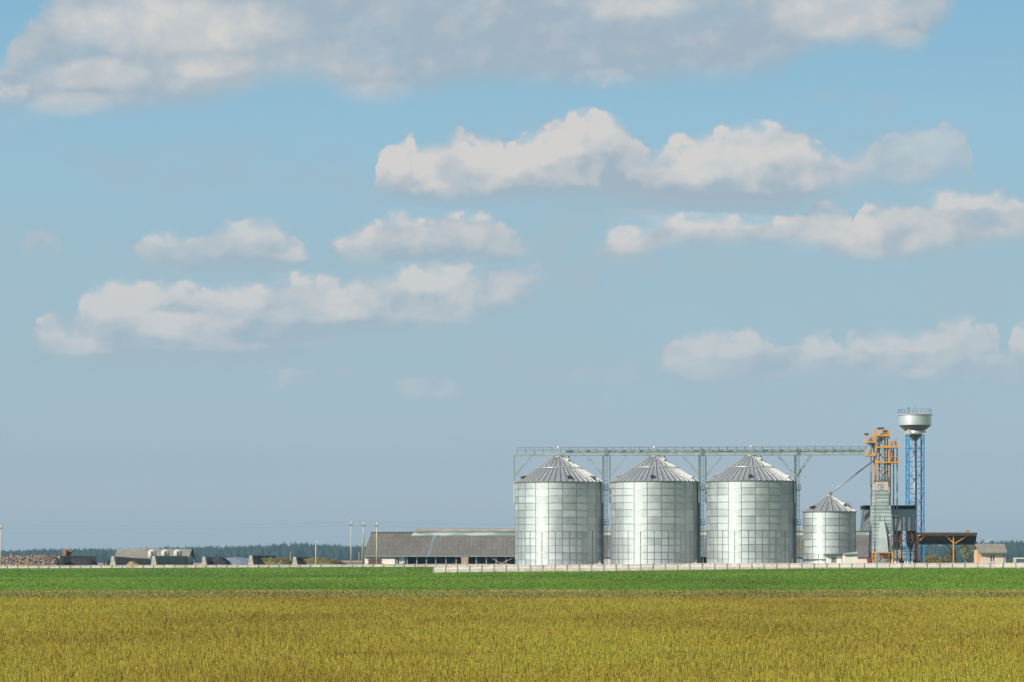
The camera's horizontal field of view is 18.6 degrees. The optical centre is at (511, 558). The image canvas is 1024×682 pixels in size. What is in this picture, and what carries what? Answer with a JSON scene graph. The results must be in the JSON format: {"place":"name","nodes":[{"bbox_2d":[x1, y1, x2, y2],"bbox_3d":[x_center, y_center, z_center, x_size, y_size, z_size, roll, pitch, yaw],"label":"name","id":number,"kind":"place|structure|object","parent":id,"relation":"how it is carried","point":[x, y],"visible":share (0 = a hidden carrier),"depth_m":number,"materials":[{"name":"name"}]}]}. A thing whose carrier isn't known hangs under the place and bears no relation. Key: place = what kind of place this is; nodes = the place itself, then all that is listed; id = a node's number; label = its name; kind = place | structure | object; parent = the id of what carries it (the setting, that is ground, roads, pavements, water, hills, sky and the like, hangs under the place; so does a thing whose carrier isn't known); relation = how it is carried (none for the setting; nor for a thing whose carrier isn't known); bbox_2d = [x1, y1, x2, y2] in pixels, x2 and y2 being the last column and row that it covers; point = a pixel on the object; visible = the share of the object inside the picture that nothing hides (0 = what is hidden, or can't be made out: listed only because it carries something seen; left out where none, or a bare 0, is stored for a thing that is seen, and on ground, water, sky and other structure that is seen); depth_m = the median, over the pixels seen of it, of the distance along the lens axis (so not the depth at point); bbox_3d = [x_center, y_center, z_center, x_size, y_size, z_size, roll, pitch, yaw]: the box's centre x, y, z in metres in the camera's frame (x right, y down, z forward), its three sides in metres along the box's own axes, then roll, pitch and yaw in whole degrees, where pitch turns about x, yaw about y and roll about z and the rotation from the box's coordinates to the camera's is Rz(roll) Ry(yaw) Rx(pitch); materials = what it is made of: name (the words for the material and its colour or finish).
{"place":"outdoors","nodes":[
{"label":"outdoors","id":0,"kind":"place"},
{"bbox_2d":[110,556,151,564],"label":"silage wall","id":1,"kind":"structure","parent":0,"point":[115,560],"depth_m":618.72,"materials":[{"name":"concrete"}]},
{"bbox_2d":[0,589,1023,600],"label":"verge grass","id":2,"kind":"structure","parent":0,"point":[585,593],"depth_m":245.25,"materials":[{"name":"green plant"}]},
{"bbox_2d":[0,0,1023,551],"label":"sky","id":3,"kind":"structure","parent":0,"point":[277,266],"materials":[{"name":"blue"}]},
{"bbox_2d":[0,566,1023,590],"bbox_3d":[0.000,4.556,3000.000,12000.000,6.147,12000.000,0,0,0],"label":"ground","id":4,"kind":"structure","parent":0,"point":[358,570],"depth_m":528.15,"materials":[{"name":"green plant"}]},
{"bbox_2d":[0,522,1,564],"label":"utility pole","id":5,"kind":"object","parent":4,"relation":"on","point":[0,546],"visible":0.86,"depth_m":584.93,"materials":[{"name":"concrete"}]},
{"bbox_2d":[2,554,60,564],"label":"wood heap","id":6,"kind":"object","parent":4,"relation":"on","point":[50,559],"visible":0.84,"depth_m":596.01,"materials":[{"name":"brown wood"}]},
{"bbox_2d":[62,549,72,560],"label":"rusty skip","id":7,"kind":"object","parent":4,"relation":"on","point":[66,552],"visible":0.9,"depth_m":612.10,"materials":[{"name":"metal"}]},
{"bbox_2d":[57,556,96,564],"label":"silage wall","id":8,"kind":"structure","parent":4,"relation":"on","point":[64,560],"depth_m":610.53,"materials":[{"name":"concrete"}]},
{"bbox_2d":[66,558,97,564],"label":"earth heap","id":9,"kind":"object","parent":4,"relation":"on","point":[81,561],"visible":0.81,"depth_m":606.66,"materials":[{"name":"grey soil"}]},
{"bbox_2d":[127,561,139,564],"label":"straw heap","id":10,"kind":"object","parent":4,"relation":"on","point":[132,563],"visible":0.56,"depth_m":602.57,"materials":[{"name":"yellow plant"}]},
{"bbox_2d":[97,563,200,564],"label":"shed","id":11,"kind":"structure","parent":4,"relation":"on","point":[193,563],"depth_m":951.55,"materials":[{"name":"white paint"}]},
{"bbox_2d":[148,549,155,559],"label":"feed bin","id":12,"kind":"object","parent":4,"relation":"on","point":[151,552],"visible":0.52,"depth_m":689.20,"materials":[{"name":"metal"}]},
{"bbox_2d":[115,547,194,564],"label":"barn","id":13,"kind":"structure","parent":4,"relation":"on","point":[140,553],"depth_m":703.79,"materials":[{"name":"concrete"}]},
{"bbox_2d":[161,549,169,555],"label":"feed bin","id":14,"kind":"object","parent":4,"relation":"on","point":[165,552],"visible":0.53,"depth_m":689.24,"materials":[{"name":"metal"}]},
{"bbox_2d":[151,556,189,567],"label":"silage wall","id":15,"kind":"structure","parent":4,"relation":"on","point":[170,560],"depth_m":625.15,"materials":[{"name":"concrete"}]},
{"bbox_2d":[174,549,181,555],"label":"feed bin","id":16,"kind":"object","parent":4,"relation":"on","point":[177,552],"visible":0.56,"depth_m":689.26,"materials":[{"name":"metal"}]},
{"bbox_2d":[201,557,216,567],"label":"silage wall","id":17,"kind":"structure","parent":4,"relation":"on","point":[206,560],"depth_m":602.10,"materials":[{"name":"concrete"}]},
{"bbox_2d":[209,557,231,564],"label":"earth heap","id":18,"kind":"object","parent":4,"relation":"on","point":[220,561],"visible":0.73,"depth_m":604.04,"materials":[{"name":"grey soil"}]},
{"bbox_2d":[226,557,248,564],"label":"covered heap","id":19,"kind":"object","parent":4,"relation":"on","point":[237,561],"visible":0.4,"depth_m":618.71,"materials":[{"name":"grey plastic"}]},
{"bbox_2d":[0,564,508,567],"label":"panel fence","id":20,"kind":"object","parent":4,"relation":"on","point":[209,566],"visible":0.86,"depth_m":578.98,"materials":[{"name":"concrete"}]},
{"bbox_2d":[248,556,271,564],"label":"silage wall","id":21,"kind":"structure","parent":4,"relation":"on","point":[252,560],"depth_m":600.64,"materials":[{"name":"concrete"}]},
{"bbox_2d":[256,557,292,564],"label":"silage heap","id":22,"kind":"object","parent":4,"relation":"on","point":[274,561],"visible":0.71,"depth_m":612.14,"materials":[{"name":"plant"}]},
{"bbox_2d":[292,557,303,564],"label":"silage wall","id":23,"kind":"structure","parent":4,"relation":"on","point":[296,561],"depth_m":600.00,"materials":[{"name":"concrete"}]},
{"bbox_2d":[300,557,346,564],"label":"silage heap","id":24,"kind":"object","parent":4,"relation":"on","point":[322,560],"visible":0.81,"depth_m":613.31,"materials":[{"name":"plant"}]},
{"bbox_2d":[350,520,352,563],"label":"utility pole","id":25,"kind":"object","parent":4,"relation":"on","point":[351,525],"visible":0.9,"depth_m":589.92,"materials":[{"name":"concrete"}]},
{"bbox_2d":[342,561,364,563],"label":"shed","id":26,"kind":"structure","parent":4,"relation":"on","point":[354,562],"depth_m":950.00,"materials":[{"name":"white paint"}]},
{"bbox_2d":[361,520,364,563],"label":"utility pole","id":27,"kind":"object","parent":4,"relation":"on","point":[362,559],"visible":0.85,"depth_m":599.88,"materials":[{"name":"concrete"}]},
{"bbox_2d":[375,520,376,563],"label":"utility pole","id":28,"kind":"object","parent":4,"relation":"on","point":[376,541],"visible":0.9,"depth_m":589.90,"materials":[{"name":"concrete"}]},
{"bbox_2d":[0,595,1023,681],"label":"ripening crop","id":29,"kind":"object","parent":4,"relation":"on","point":[484,639],"visible":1,"depth_m":91.69,"materials":[{"name":"yellow plant"}]},
{"bbox_2d":[2,538,1023,563],"bbox_3d":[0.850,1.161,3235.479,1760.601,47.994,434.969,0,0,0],"label":"forest","id":30,"kind":"object","parent":4,"relation":"on","point":[343,553],"visible":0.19,"depth_m":3067.16,"materials":[{"name":"green plant"}]},
{"bbox_2d":[236,567,1022,572],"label":"fence","id":31,"kind":"object","parent":4,"relation":"on","point":[705,569],"visible":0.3,"depth_m":487.47,"materials":[{"name":"grey concrete"}]},
{"bbox_2d":[433,562,1023,572],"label":"panel fence","id":32,"kind":"object","parent":4,"relation":"on","point":[566,567],"visible":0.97,"depth_m":488.42,"materials":[{"name":"concrete"}]},
{"bbox_2d":[824,554,842,562],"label":"hut","id":33,"kind":"object","parent":4,"relation":"on","point":[833,558],"visible":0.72,"depth_m":496.80,"materials":[{"name":"white paint"}]},
{"bbox_2d":[831,557,836,562],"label":"window","id":34,"kind":"structure","parent":33,"relation":"in","point":[833,559],"depth_m":496.81,"materials":[{"name":"glass"}]},
{"bbox_2d":[842,552,857,562],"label":"storage box","id":35,"kind":"object","parent":4,"relation":"on","point":[848,558],"visible":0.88,"depth_m":494.30,"materials":[{"name":"white paint"}]},
{"bbox_2d":[972,544,1006,562],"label":"gatehouse","id":36,"kind":"object","parent":4,"relation":"on","point":[988,553],"visible":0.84,"depth_m":487.01,"materials":[{"name":"beige paint"}]},
{"bbox_2d":[990,555,995,561],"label":"window","id":37,"kind":"structure","parent":36,"relation":"in","point":[992,557],"depth_m":487.02,"materials":[{"name":"white paint"}]},
{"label":"yard","id":38,"kind":"structure","parent":0,"visible":0},
{"bbox_2d":[514,456,602,564],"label":"grain silo","id":39,"kind":"object","parent":38,"relation":"on","point":[558,510],"visible":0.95,"depth_m":508.90,"materials":[{"name":"metal"}]},
{"bbox_2d":[364,528,868,564],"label":"cattle barn","id":40,"kind":"structure","parent":38,"relation":"on","point":[457,546],"depth_m":641.21,"materials":[{"name":"metal"}]},
{"bbox_2d":[368,559,380,563],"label":"door","id":41,"kind":"structure","parent":40,"relation":"in","point":[370,561],"depth_m":639.63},
{"bbox_2d":[453,557,460,563],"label":"window pane","id":42,"kind":"structure","parent":40,"relation":"in","point":[458,558],"depth_m":655.28,"materials":[{"name":"black glass"}]},
{"bbox_2d":[477,557,484,563],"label":"window pane","id":43,"kind":"structure","parent":40,"relation":"in","point":[479,558],"depth_m":654.64,"materials":[{"name":"black glass"}]},
{"bbox_2d":[488,557,495,563],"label":"window pane","id":44,"kind":"structure","parent":40,"relation":"in","point":[488,557],"depth_m":654.32,"materials":[{"name":"black glass"}]},
{"bbox_2d":[500,557,509,563],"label":"window pane","id":45,"kind":"structure","parent":40,"relation":"in","point":[500,557],"depth_m":653.84,"materials":[{"name":"black glass"}]},
{"bbox_2d":[610,455,698,567],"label":"grain silo","id":46,"kind":"object","parent":38,"relation":"on","point":[654,510],"visible":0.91,"depth_m":506.07,"materials":[{"name":"metal"}]},
{"bbox_2d":[513,446,865,564],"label":"conveyor gantry","id":47,"kind":"object","parent":46,"relation":"on","point":[683,452],"visible":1,"depth_m":510.19,"materials":[{"name":"metal"}]},
{"bbox_2d":[705,455,794,566],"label":"grain silo","id":48,"kind":"object","parent":38,"relation":"on","point":[750,509],"visible":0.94,"depth_m":503.11,"materials":[{"name":"metal"}]},
{"bbox_2d":[802,494,856,562],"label":"grain silo","id":49,"kind":"object","parent":38,"relation":"on","point":[829,523],"visible":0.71,"depth_m":503.08,"materials":[{"name":"metal"}]},
{"bbox_2d":[867,482,892,566],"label":"grain dryer","id":50,"kind":"object","parent":38,"relation":"on","point":[880,531],"visible":0.98,"depth_m":505.01,"materials":[{"name":"metal"}]},
{"bbox_2d":[864,426,898,566],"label":"elevator tower","id":51,"kind":"structure","parent":38,"relation":"on","point":[871,442],"depth_m":510.51,"materials":[{"name":"metal"}]},
{"bbox_2d":[828,459,874,493],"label":"grain spout","id":52,"kind":"object","parent":51,"relation":"attached to","point":[830,492],"visible":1,"depth_m":508.25,"materials":[{"name":"metal"}]},
{"bbox_2d":[859,505,919,566],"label":"raised bin house","id":53,"kind":"structure","parent":38,"relation":"on","point":[907,518],"depth_m":515.00,"materials":[{"name":"metal"}]},
{"bbox_2d":[892,550,912,562],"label":"shed","id":54,"kind":"structure","parent":38,"relation":"on","point":[903,556],"depth_m":560.24,"materials":[{"name":"white paint"}]},
{"bbox_2d":[898,407,931,562],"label":"water tower","id":55,"kind":"structure","parent":38,"relation":"on","point":[914,426],"depth_m":532.68,"materials":[{"name":"silver metal"}]},
{"bbox_2d":[925,556,931,562],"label":"golden shrub","id":56,"kind":"object","parent":38,"relation":"on","point":[927,559],"visible":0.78,"depth_m":559.66,"materials":[{"name":"yellow plant"}]},
{"bbox_2d":[930,555,938,562],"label":"golden shrub","id":57,"kind":"object","parent":38,"relation":"on","point":[934,558],"visible":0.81,"depth_m":559.75,"materials":[{"name":"yellow plant"}]},
{"bbox_2d":[944,555,948,562],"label":"golden shrub","id":58,"kind":"object","parent":38,"relation":"on","point":[946,558],"visible":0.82,"depth_m":559.86,"materials":[{"name":"yellow plant"}]},
{"bbox_2d":[918,530,976,562],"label":"open canopy","id":59,"kind":"object","parent":38,"relation":"on","point":[967,537],"visible":0.89,"depth_m":504.59,"materials":[{"name":"metal"}]},
{"bbox_2d":[947,549,958,562],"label":"bushy tree","id":60,"kind":"object","parent":38,"relation":"on","point":[951,554],"visible":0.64,"depth_m":551.81,"materials":[{"name":"green plant"}]},
{"bbox_2d":[958,545,973,562],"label":"willow tree","id":61,"kind":"object","parent":38,"relation":"on","point":[967,557],"visible":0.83,"depth_m":547.71,"materials":[{"name":"green plant"}]},
{"bbox_2d":[1013,558,1023,562],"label":"gate frame","id":62,"kind":"object","parent":38,"relation":"on","point":[1016,561],"visible":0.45,"depth_m":499.98,"materials":[{"name":"white paint"}]}
]}

